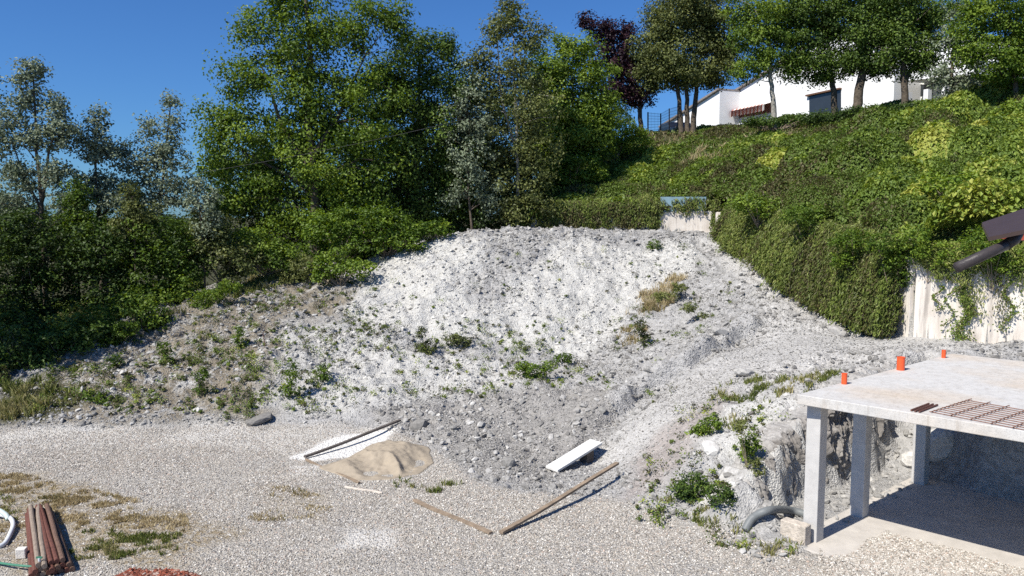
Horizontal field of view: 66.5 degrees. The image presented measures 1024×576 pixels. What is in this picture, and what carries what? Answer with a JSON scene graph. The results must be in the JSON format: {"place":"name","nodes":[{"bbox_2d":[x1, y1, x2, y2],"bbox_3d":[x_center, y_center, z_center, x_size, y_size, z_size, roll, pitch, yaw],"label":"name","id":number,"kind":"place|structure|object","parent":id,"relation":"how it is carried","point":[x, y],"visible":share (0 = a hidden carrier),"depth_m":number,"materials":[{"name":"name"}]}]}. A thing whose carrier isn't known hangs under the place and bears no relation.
{"place":"outdoors","nodes":[
{"label":"outdoors","id":0,"kind":"place"},
{"bbox_2d":[0,419,855,575],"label":"gravel","id":1,"kind":"structure","parent":0,"point":[173,465],"depth_m":15.95,"materials":[{"name":"gravel"}]},
{"bbox_2d":[499,462,618,533],"bbox_3d":[1.082,4.290,16.197,0.126,0.469,3.886,5,7,41],"label":"plank","id":2,"kind":"object","parent":1,"relation":"on","point":[554,501],"visible":1,"depth_m":15.99,"materials":[{"name":"wood"}]},
{"bbox_2d":[0,0,1017,217],"label":"sky","id":3,"kind":"structure","parent":0,"point":[123,54],"materials":[{"name":"blue"}]},
{"bbox_2d":[0,102,1023,575],"bbox_3d":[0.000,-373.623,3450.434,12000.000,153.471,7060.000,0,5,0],"label":"ground","id":4,"kind":"structure","parent":0,"point":[984,464],"depth_m":21.52,"materials":[{"name":"gravel"}]},
{"bbox_2d":[0,285,49,346],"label":"shrub","id":5,"kind":"object","parent":4,"relation":"on","point":[8,315],"visible":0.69,"depth_m":27.63,"materials":[{"name":"green plant"}]},
{"bbox_2d":[0,224,51,324],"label":"shrub","id":6,"kind":"object","parent":4,"relation":"on","point":[10,279],"visible":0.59,"depth_m":28.95,"materials":[{"name":"green plant"}]},
{"bbox_2d":[0,318,65,372],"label":"shrub","id":7,"kind":"object","parent":4,"relation":"on","point":[27,355],"visible":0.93,"depth_m":25.60,"materials":[{"name":"green plant"}]},
{"bbox_2d":[0,191,85,286],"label":"shrub","id":8,"kind":"object","parent":4,"relation":"on","point":[60,236],"visible":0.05,"depth_m":35.71,"materials":[{"name":"green plant"}]},
{"bbox_2d":[0,54,91,304],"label":"poplar tree","id":9,"kind":"object","parent":4,"relation":"on","point":[36,134],"visible":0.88,"depth_m":31.41,"materials":[{"name":"plant"}]},
{"bbox_2d":[0,204,99,316],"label":"shrub","id":10,"kind":"object","parent":4,"relation":"on","point":[63,267],"visible":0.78,"depth_m":29.58,"materials":[{"name":"green plant"}]},
{"bbox_2d":[63,566,69,572],"bbox_3d":[-8.409,4.637,14.399,0.099,0.091,3.147,-4,6,-36],"label":"pole","id":11,"kind":"object","parent":4,"relation":"on","point":[66,569],"visible":0.1,"depth_m":13.13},
{"bbox_2d":[45,509,65,567],"bbox_3d":[-8.429,4.561,14.359,0.095,0.097,3.013,-4,6,-35],"label":"pole","id":12,"kind":"object","parent":11,"relation":"on","point":[63,565],"visible":0.21,"depth_m":13.93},
{"bbox_2d":[44,503,65,562],"bbox_3d":[-8.450,4.473,14.398,0.091,0.090,3.101,-4,6,-35],"label":"pole","id":13,"kind":"object","parent":12,"relation":"on","point":[62,559],"visible":1,"depth_m":14.17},
{"bbox_2d":[17,308,116,357],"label":"shrub","id":14,"kind":"object","parent":4,"relation":"on","point":[54,337],"visible":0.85,"depth_m":26.43,"materials":[{"name":"green plant"}]},
{"bbox_2d":[48,174,108,300],"bbox_3d":[-17.160,-1.442,31.059,2.504,6.173,1.763,0,5,0],"label":"sapling tree","id":15,"kind":"object","parent":4,"relation":"on","point":[78,202],"visible":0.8,"depth_m":30.66,"materials":[{"name":"green plant"}]},
{"bbox_2d":[0,489,182,560],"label":"grass","id":16,"kind":"structure","parent":4,"relation":"on","point":[107,548],"depth_m":14.35,"materials":[{"name":"plant"}]},
{"bbox_2d":[47,206,152,285],"bbox_3d":[-19.447,-1.937,36.965,5.064,4.046,3.607,0,5,0],"label":"shrub","id":17,"kind":"object","parent":4,"relation":"on","point":[105,215],"visible":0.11,"depth_m":36.55,"materials":[{"name":"green plant"}]},
{"bbox_2d":[63,99,140,302],"bbox_3d":[-17.288,-3.188,32.836,3.162,9.268,2.138,0,5,0],"label":"poplar tree","id":18,"kind":"object","parent":4,"relation":"on","point":[97,151],"visible":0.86,"depth_m":32.47,"materials":[{"name":"plant"}]},
{"bbox_2d":[59,219,145,312],"bbox_3d":[-15.956,-0.749,30.463,2.948,3.924,3.201,-5,7,-43],"label":"shrub","id":19,"kind":"object","parent":4,"relation":"on","point":[105,268],"visible":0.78,"depth_m":30.02,"materials":[{"name":"green plant"}]},
{"bbox_2d":[73,303,138,343],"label":"shrub","id":20,"kind":"object","parent":4,"relation":"on","point":[105,315],"visible":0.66,"depth_m":27.29,"materials":[{"name":"green plant"}]},
{"bbox_2d":[96,320,140,347],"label":"shrub","id":21,"kind":"object","parent":4,"relation":"on","point":[118,325],"visible":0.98,"depth_m":27.01,"materials":[{"name":"green plant"}]},
{"bbox_2d":[106,179,162,289],"bbox_3d":[-14.802,-1.437,30.518,2.406,5.626,1.738,0,5,0],"label":"sapling tree","id":22,"kind":"object","parent":4,"relation":"on","point":[136,211],"visible":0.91,"depth_m":30.19,"materials":[{"name":"green plant"}]},
{"bbox_2d":[105,286,178,330],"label":"shrub","id":23,"kind":"object","parent":4,"relation":"on","point":[141,307],"visible":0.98,"depth_m":28.23,"materials":[{"name":"green plant"}]},
{"bbox_2d":[0,263,303,420],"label":"grass","id":24,"kind":"structure","parent":4,"relation":"on","point":[15,406],"depth_m":23.82,"materials":[{"name":"plant"}]},
{"bbox_2d":[107,88,201,280],"bbox_3d":[-15.385,-3.807,33.706,4.217,9.539,2.437,0,5,0],"label":"poplar tree","id":25,"kind":"object","parent":4,"relation":"on","point":[163,150],"visible":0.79,"depth_m":33.47,"materials":[{"name":"plant"}]},
{"bbox_2d":[114,268,199,308],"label":"shrub","id":26,"kind":"object","parent":4,"relation":"on","point":[168,294],"visible":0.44,"depth_m":30.28,"materials":[{"name":"green plant"}]},
{"bbox_2d":[115,567,200,575],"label":"brick rubble","id":27,"kind":"object","parent":4,"relation":"on","point":[154,572],"visible":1,"depth_m":12.99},
{"bbox_2d":[102,214,216,300],"bbox_3d":[-13.805,-1.104,30.978,4.196,3.693,3.162,2,5,19],"label":"shrub","id":28,"kind":"object","parent":4,"relation":"on","point":[156,260],"visible":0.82,"depth_m":30.48,"materials":[{"name":"green plant"}]},
{"bbox_2d":[0,471,332,532],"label":"dry grass","id":29,"kind":"structure","parent":4,"relation":"on","point":[72,500],"depth_m":16.12,"materials":[{"name":"plant"}]},
{"bbox_2d":[122,211,220,274],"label":"shrub","id":30,"kind":"object","parent":4,"relation":"on","point":[181,218],"visible":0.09,"depth_m":37.56,"materials":[{"name":"green plant"}]},
{"bbox_2d":[175,176,228,296],"bbox_3d":[-12.273,-1.843,31.023,2.056,5.149,1.563,0,5,0],"label":"poplar tree","id":31,"kind":"object","parent":4,"relation":"on","point":[206,203],"visible":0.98,"depth_m":30.72,"materials":[{"name":"plant"}]},
{"bbox_2d":[186,278,243,309],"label":"shrub","id":32,"kind":"object","parent":4,"relation":"on","point":[218,292],"visible":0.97,"depth_m":29.71,"materials":[{"name":"green plant"}]},
{"bbox_2d":[180,206,272,284],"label":"shrub","id":33,"kind":"object","parent":4,"relation":"on","point":[230,264],"visible":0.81,"depth_m":31.19,"materials":[{"name":"green plant"}]},
{"bbox_2d":[208,193,306,270],"bbox_3d":[-12.399,-2.728,37.872,5.215,3.952,3.725,0,5,0],"label":"shrub","id":34,"kind":"object","parent":4,"relation":"on","point":[244,220],"visible":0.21,"depth_m":37.22,"materials":[{"name":"green plant"}]},
{"bbox_2d":[0,222,524,383],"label":"undergrowth","id":35,"kind":"object","parent":4,"relation":"on","point":[5,366],"visible":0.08,"depth_m":29.43,"materials":[{"name":"green plant"}]},
{"bbox_2d":[195,124,332,221],"bbox_3d":[-12.821,-5.864,40.658,7.507,5.246,4.769,0,5,0],"label":"shrub","id":36,"kind":"object","parent":4,"relation":"on","point":[221,183],"visible":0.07,"depth_m":39.94,"materials":[{"name":"green plant"}]},
{"bbox_2d":[224,221,312,276],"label":"shrub","id":37,"kind":"object","parent":4,"relation":"on","point":[280,250],"visible":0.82,"depth_m":32.14,"materials":[{"name":"green plant"}]},
{"bbox_2d":[279,357,300,396],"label":"weed","id":38,"kind":"object","parent":4,"relation":"on","point":[290,392],"visible":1,"depth_m":23.48,"materials":[{"name":"green plant"}]},
{"bbox_2d":[275,253,324,284],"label":"shrub","id":39,"kind":"object","parent":4,"relation":"on","point":[300,272],"visible":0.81,"depth_m":32.00,"materials":[{"name":"green plant"}]},
{"bbox_2d":[178,0,432,265],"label":"broadleaf tree","id":40,"kind":"object","parent":4,"relation":"on","point":[309,166],"visible":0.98,"depth_m":34.99,"materials":[{"name":"green plant"}]},
{"bbox_2d":[278,178,373,248],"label":"shrub","id":41,"kind":"object","parent":4,"relation":"on","point":[309,197],"visible":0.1,"depth_m":38.16,"materials":[{"name":"green plant"}]},
{"bbox_2d":[285,197,394,266],"bbox_3d":[-7.436,-2.396,33.929,4.723,3.113,3.072,0,5,0],"label":"shrub","id":42,"kind":"object","parent":4,"relation":"on","point":[347,223],"visible":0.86,"depth_m":33.49,"materials":[{"name":"green plant"}]},
{"bbox_2d":[302,247,380,285],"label":"shrub","id":43,"kind":"object","parent":4,"relation":"on","point":[341,268],"visible":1,"depth_m":31.38,"materials":[{"name":"green plant"}]},
{"bbox_2d":[319,440,433,479],"bbox_3d":[-3.303,4.203,19.341,3.325,0.500,3.780,0,5,0],"label":"sand pile","id":44,"kind":"object","parent":4,"relation":"on","point":[396,459],"visible":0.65,"depth_m":18.79,"materials":[{"name":"sand"}]},
{"bbox_2d":[334,200,439,260],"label":"shrub","id":45,"kind":"object","parent":4,"relation":"on","point":[393,238],"visible":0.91,"depth_m":33.42,"materials":[{"name":"green plant"}]},
{"bbox_2d":[17,242,797,553],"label":"weeds","id":46,"kind":"object","parent":4,"relation":"on","point":[189,358],"visible":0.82,"depth_m":24.89,"materials":[{"name":"green plant"}]},
{"bbox_2d":[342,25,502,237],"bbox_3d":[-4.279,-7.136,37.355,7.759,10.672,4.927,0,5,0],"label":"broadleaf tree","id":47,"kind":"object","parent":4,"relation":"on","point":[430,79],"visible":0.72,"depth_m":36.92,"materials":[{"name":"green plant"}]},
{"bbox_2d":[405,217,456,241],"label":"shrub","id":48,"kind":"object","parent":4,"relation":"on","point":[433,226],"visible":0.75,"depth_m":33.90,"materials":[{"name":"green plant"}]},
{"bbox_2d":[85,231,803,465],"bbox_3d":[-0.488,0.715,28.016,21.462,5.280,19.409,2,6,24],"label":"marl rubble","id":49,"kind":"object","parent":4,"relation":"on","point":[773,399],"visible":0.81,"depth_m":29.52,"materials":[{"name":"stone"}]},
{"bbox_2d":[413,498,492,533],"bbox_3d":[-1.226,4.557,15.618,0.126,0.062,2.381,-5,7,-44],"label":"plank","id":50,"kind":"object","parent":4,"relation":"on","point":[452,516],"visible":1,"depth_m":15.55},
{"bbox_2d":[435,59,507,229],"bbox_3d":[-1.954,-6.335,36.651,3.389,8.604,2.524,-2,5,-17],"label":"poplar tree","id":51,"kind":"object","parent":4,"relation":"on","point":[468,163],"visible":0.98,"depth_m":36.34,"materials":[{"name":"plant"}]},
{"bbox_2d":[439,189,525,231],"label":"shrub","id":52,"kind":"object","parent":4,"relation":"on","point":[478,222],"visible":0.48,"depth_m":37.56,"materials":[{"name":"green plant"}]},
{"bbox_2d":[0,225,1023,519],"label":"scree","id":53,"kind":"structure","parent":4,"relation":"on","point":[520,437],"depth_m":23.11,"materials":[{"name":"gravel"}]},
{"bbox_2d":[457,0,568,227],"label":"poplar tree","id":54,"kind":"object","parent":4,"relation":"on","point":[526,100],"visible":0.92,"depth_m":37.05,"materials":[{"name":"green plant"}]},
{"bbox_2d":[478,81,563,186],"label":"shrub","id":55,"kind":"object","parent":4,"relation":"on","point":[503,115],"visible":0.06,"depth_m":41.30,"materials":[{"name":"green plant"}]},
{"bbox_2d":[497,179,564,227],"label":"shrub","id":56,"kind":"object","parent":4,"relation":"on","point":[548,193],"visible":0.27,"depth_m":37.79,"materials":[{"name":"green plant"}]},
{"bbox_2d":[511,360,559,378],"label":"shrub","id":57,"kind":"object","parent":4,"relation":"on","point":[523,368],"visible":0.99,"depth_m":24.88,"materials":[{"name":"green plant"}]},
{"bbox_2d":[516,30,625,181],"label":"broadleaf tree","id":58,"kind":"object","parent":4,"relation":"on","point":[589,115],"visible":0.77,"depth_m":40.73,"materials":[{"name":"green plant"}]},
{"bbox_2d":[547,150,610,191],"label":"shrub","id":59,"kind":"object","parent":4,"relation":"on","point":[573,175],"visible":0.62,"depth_m":40.10,"materials":[{"name":"green plant"}]},
{"bbox_2d":[580,450,593,463],"bbox_3d":[1.860,4.167,19.428,0.243,0.400,0.252,-4,7,-40],"label":"support block","id":60,"kind":"object","parent":4,"relation":"on","point":[588,458],"depth_m":19.34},
{"bbox_2d":[546,439,601,471],"bbox_3d":[1.533,4.099,19.141,1.540,0.437,0.420,-4,7,-40],"label":"board","id":61,"kind":"object","parent":60,"relation":"on","point":[573,456],"visible":1,"depth_m":19.07,"materials":[{"name":"wood"}]},
{"bbox_2d":[393,475,802,557],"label":"grass","id":62,"kind":"structure","parent":4,"relation":"on","point":[694,518],"depth_m":15.06,"materials":[{"name":"plant"}]},
{"bbox_2d":[572,9,657,127],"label":"plum tree","id":63,"kind":"object","parent":4,"relation":"on","point":[627,89],"visible":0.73,"depth_m":48.46,"materials":[{"name":"purple plant"}]},
{"bbox_2d":[530,211,712,231],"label":"retaining wall","id":64,"kind":"structure","parent":4,"relation":"on","point":[692,221],"depth_m":36.98,"materials":[{"name":"concrete"}]},
{"bbox_2d":[525,177,723,230],"bbox_3d":[5.486,-4.220,38.871,9.725,2.995,3.947,1,5,8],"label":"ivy","id":65,"kind":"object","parent":64,"relation":"attached to","point":[638,211],"visible":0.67,"depth_m":37.32,"materials":[{"name":"green plant"}]},
{"bbox_2d":[591,115,654,162],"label":"shrub","id":66,"kind":"object","parent":4,"relation":"on","point":[621,145],"visible":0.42,"depth_m":43.96,"materials":[{"name":"green plant"}]},
{"bbox_2d":[617,271,688,346],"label":"grass","id":67,"kind":"structure","parent":4,"relation":"on","point":[650,303],"depth_m":29.78,"materials":[{"name":"plant"}]},
{"bbox_2d":[624,0,742,135],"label":"broadleaf tree","id":68,"kind":"object","parent":4,"relation":"on","point":[700,21],"visible":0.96,"depth_m":47.19,"materials":[{"name":"green plant"}]},
{"bbox_2d":[671,468,710,502],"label":"shrub","id":69,"kind":"object","parent":4,"relation":"on","point":[684,491],"visible":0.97,"depth_m":15.84,"materials":[{"name":"green plant"}]},
{"bbox_2d":[684,412,725,435],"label":"shrub","id":70,"kind":"object","parent":4,"relation":"on","point":[707,421],"visible":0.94,"depth_m":17.80,"materials":[{"name":"green plant"}]},
{"bbox_2d":[699,481,737,510],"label":"shrub","id":71,"kind":"object","parent":4,"relation":"on","point":[714,498],"visible":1,"depth_m":15.16,"materials":[{"name":"green plant"}]},
{"bbox_2d":[728,419,765,476],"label":"shrub","id":72,"kind":"object","parent":4,"relation":"on","point":[738,428],"visible":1,"depth_m":15.94,"materials":[{"name":"green plant"}]},
{"bbox_2d":[736,433,765,462],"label":"weed","id":73,"kind":"object","parent":4,"relation":"on","point":[748,449],"visible":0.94,"depth_m":16.18,"materials":[{"name":"green plant"}]},
{"bbox_2d":[716,0,814,130],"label":"broadleaf tree","id":74,"kind":"object","parent":4,"relation":"on","point":[751,19],"visible":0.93,"depth_m":43.53,"materials":[{"name":"green plant"}]},
{"bbox_2d":[511,73,1023,247],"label":"undergrowth","id":75,"kind":"object","parent":4,"relation":"on","point":[995,190],"visible":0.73,"depth_m":32.21,"materials":[{"name":"green plant"}]},
{"bbox_2d":[739,112,815,130],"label":"shrub","id":76,"kind":"object","parent":75,"relation":"on","point":[787,120],"visible":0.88,"depth_m":43.74,"materials":[{"name":"green plant"}]},
{"bbox_2d":[741,505,803,531],"bbox_3d":[5.144,4.378,15.180,1.797,0.519,0.387,-4,6,-37],"label":"hose","id":77,"kind":"object","parent":4,"relation":"on","point":[752,518],"visible":0.93,"depth_m":14.80,"materials":[{"name":"plastic"}]},
{"bbox_2d":[708,367,840,429],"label":"grass","id":78,"kind":"structure","parent":4,"relation":"on","point":[779,392],"depth_m":19.11,"materials":[{"name":"plant"}]},
{"bbox_2d":[780,517,810,545],"bbox_3d":[5.227,4.496,14.392,0.220,0.380,0.500,-4,7,-41],"label":"concrete block","id":79,"kind":"object","parent":4,"relation":"on","point":[796,530],"depth_m":14.28,"materials":[{"name":"concrete"}]},
{"bbox_2d":[777,205,823,242],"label":"shrub","id":80,"kind":"object","parent":4,"relation":"on","point":[794,212],"visible":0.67,"depth_m":27.30,"materials":[{"name":"green plant"}]},
{"bbox_2d":[700,347,921,504],"bbox_3d":[7.262,3.118,17.916,8.579,2.736,1.132,-4,7,-38],"label":"rock face","id":81,"kind":"object","parent":4,"relation":"on","point":[839,429],"visible":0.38,"depth_m":17.23},
{"bbox_2d":[762,0,881,114],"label":"broadleaf tree","id":82,"kind":"object","parent":4,"relation":"on","point":[821,29],"visible":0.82,"depth_m":43.42,"materials":[{"name":"green plant"}]},
{"bbox_2d":[717,427,931,563],"bbox_3d":[7.021,3.965,16.368,7.963,1.283,1.266,-4,7,-40],"label":"pit rubble","id":83,"kind":"object","parent":4,"relation":"on","point":[846,498],"visible":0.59,"depth_m":15.89,"materials":[{"name":"stone"}]},
{"bbox_2d":[658,33,1023,127],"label":"house","id":84,"kind":"structure","parent":4,"relation":"on","point":[725,106],"depth_m":62.92,"materials":[{"name":"paint"}]},
{"bbox_2d":[809,89,840,114],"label":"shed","id":85,"kind":"structure","parent":84,"relation":"in","point":[823,100],"depth_m":60.06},
{"bbox_2d":[799,103,903,123],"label":"shrub","id":86,"kind":"object","parent":4,"relation":"on","point":[822,117],"visible":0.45,"depth_m":42.37,"materials":[{"name":"green plant"}]},
{"bbox_2d":[821,0,919,112],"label":"broadleaf tree","id":87,"kind":"object","parent":4,"relation":"on","point":[865,43],"visible":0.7,"depth_m":42.50,"materials":[{"name":"green plant"}]},
{"bbox_2d":[862,229,917,290],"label":"shrub","id":88,"kind":"object","parent":4,"relation":"on","point":[887,252],"visible":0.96,"depth_m":22.08,"materials":[{"name":"green plant"}]},
{"bbox_2d":[891,256,916,336],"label":"retaining wall","id":89,"kind":"structure","parent":4,"relation":"on","point":[907,307],"depth_m":22.23,"materials":[{"name":"concrete"}]},
{"bbox_2d":[707,154,1003,339],"bbox_3d":[12.385,-2.243,29.204,6.714,6.512,14.518,-1,5,-7],"label":"ivy","id":90,"kind":"object","parent":89,"relation":"attached to","point":[862,297],"visible":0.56,"depth_m":26.01,"materials":[{"name":"green plant"}]},
{"bbox_2d":[719,190,780,227],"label":"shrub","id":91,"kind":"object","parent":90,"relation":"on","point":[741,203],"visible":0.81,"depth_m":31.09,"materials":[{"name":"green plant"}]},
{"bbox_2d":[826,226,875,273],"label":"shrub","id":92,"kind":"object","parent":90,"relation":"on","point":[849,235],"visible":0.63,"depth_m":23.97,"materials":[{"name":"green plant"}]},
{"bbox_2d":[861,0,954,103],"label":"broadleaf tree","id":93,"kind":"object","parent":4,"relation":"on","point":[918,58],"visible":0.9,"depth_m":41.55,"materials":[{"name":"green plant"}]},
{"bbox_2d":[797,354,1023,575],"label":"garage shell","id":94,"kind":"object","parent":4,"relation":"on","point":[926,510],"visible":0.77,"depth_m":14.79,"materials":[{"name":"concrete"}]},
{"bbox_2d":[815,530,1023,575],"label":"gravel spill","id":95,"kind":"object","parent":94,"relation":"on","point":[913,556],"visible":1,"depth_m":13.51,"materials":[{"name":"gravel"}]},
{"bbox_2d":[929,398,1023,429],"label":"rebar mesh","id":96,"kind":"object","parent":94,"relation":"on","point":[992,411],"visible":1,"depth_m":12.74,"materials":[{"name":"metal"}]},
{"bbox_2d":[894,225,964,282],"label":"shrub","id":97,"kind":"object","parent":4,"relation":"on","point":[920,249],"visible":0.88,"depth_m":21.55,"materials":[{"name":"green plant"}]},
{"bbox_2d":[929,428,953,461],"bbox_3d":[9.923,3.645,18.194,0.689,0.810,0.488,1,5,16],"label":"rock","id":98,"kind":"object","parent":4,"relation":"on","point":[941,444],"visible":0.61,"depth_m":17.97,"materials":[{"name":"stone"}]},
{"bbox_2d":[909,168,981,198],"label":"shrub","id":99,"kind":"object","parent":4,"relation":"on","point":[952,179],"visible":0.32,"depth_m":24.63,"materials":[{"name":"green plant"}]},
{"bbox_2d":[918,0,984,100],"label":"broadleaf tree","id":100,"kind":"object","parent":4,"relation":"on","point":[945,73],"visible":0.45,"depth_m":39.04,"materials":[{"name":"plant"}]},
{"bbox_2d":[913,260,1023,343],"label":"retaining wall","id":101,"kind":"structure","parent":4,"relation":"on","point":[926,317],"depth_m":21.32,"materials":[{"name":"concrete"}]},
{"bbox_2d":[939,284,979,340],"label":"creeper","id":102,"kind":"object","parent":101,"relation":"attached to","point":[959,327],"visible":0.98,"depth_m":21.28,"materials":[{"name":"green plant"}]},
{"bbox_2d":[912,231,1023,326],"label":"ivy","id":103,"kind":"object","parent":101,"relation":"attached to","point":[938,270],"visible":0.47,"depth_m":21.14,"materials":[{"name":"green plant"}]},
{"bbox_2d":[937,0,1023,98],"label":"broadleaf tree","id":104,"kind":"object","parent":4,"relation":"on","point":[1008,56],"visible":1,"depth_m":35.78,"materials":[{"name":"green plant"}]},
{"bbox_2d":[951,221,1023,290],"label":"shrub","id":105,"kind":"object","parent":4,"relation":"on","point":[980,234],"visible":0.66,"depth_m":20.63,"materials":[{"name":"green plant"}]},
{"bbox_2d":[972,94,1023,144],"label":"shrub","id":106,"kind":"object","parent":4,"relation":"on","point":[1009,106],"visible":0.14,"depth_m":32.38,"materials":[{"name":"green plant"}]},
{"bbox_2d":[953,209,1023,271],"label":"roof eave","id":107,"kind":"object","parent":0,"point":[1008,228],"visible":1,"depth_m":5.65,"materials":[{"name":"brown metal"}]},
{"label":"pole","id":108,"kind":"object","parent":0,"visible":0},
{"bbox_2d":[34,508,42,571],"bbox_3d":[-8.730,4.567,14.315,0.102,0.098,3.192,-3,6,-33],"label":"pole","id":109,"kind":"object","parent":108,"relation":"on","point":[40,569],"visible":0.25,"depth_m":13.63,"materials":[{"name":"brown wood"}]},
{"bbox_2d":[28,504,40,567],"bbox_3d":[-8.748,4.485,14.283,0.091,0.090,3.196,-3,6,-33],"label":"pole","id":110,"kind":"object","parent":109,"relation":"on","point":[34,534],"visible":0.95,"depth_m":14.09,"materials":[{"name":"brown wood"}]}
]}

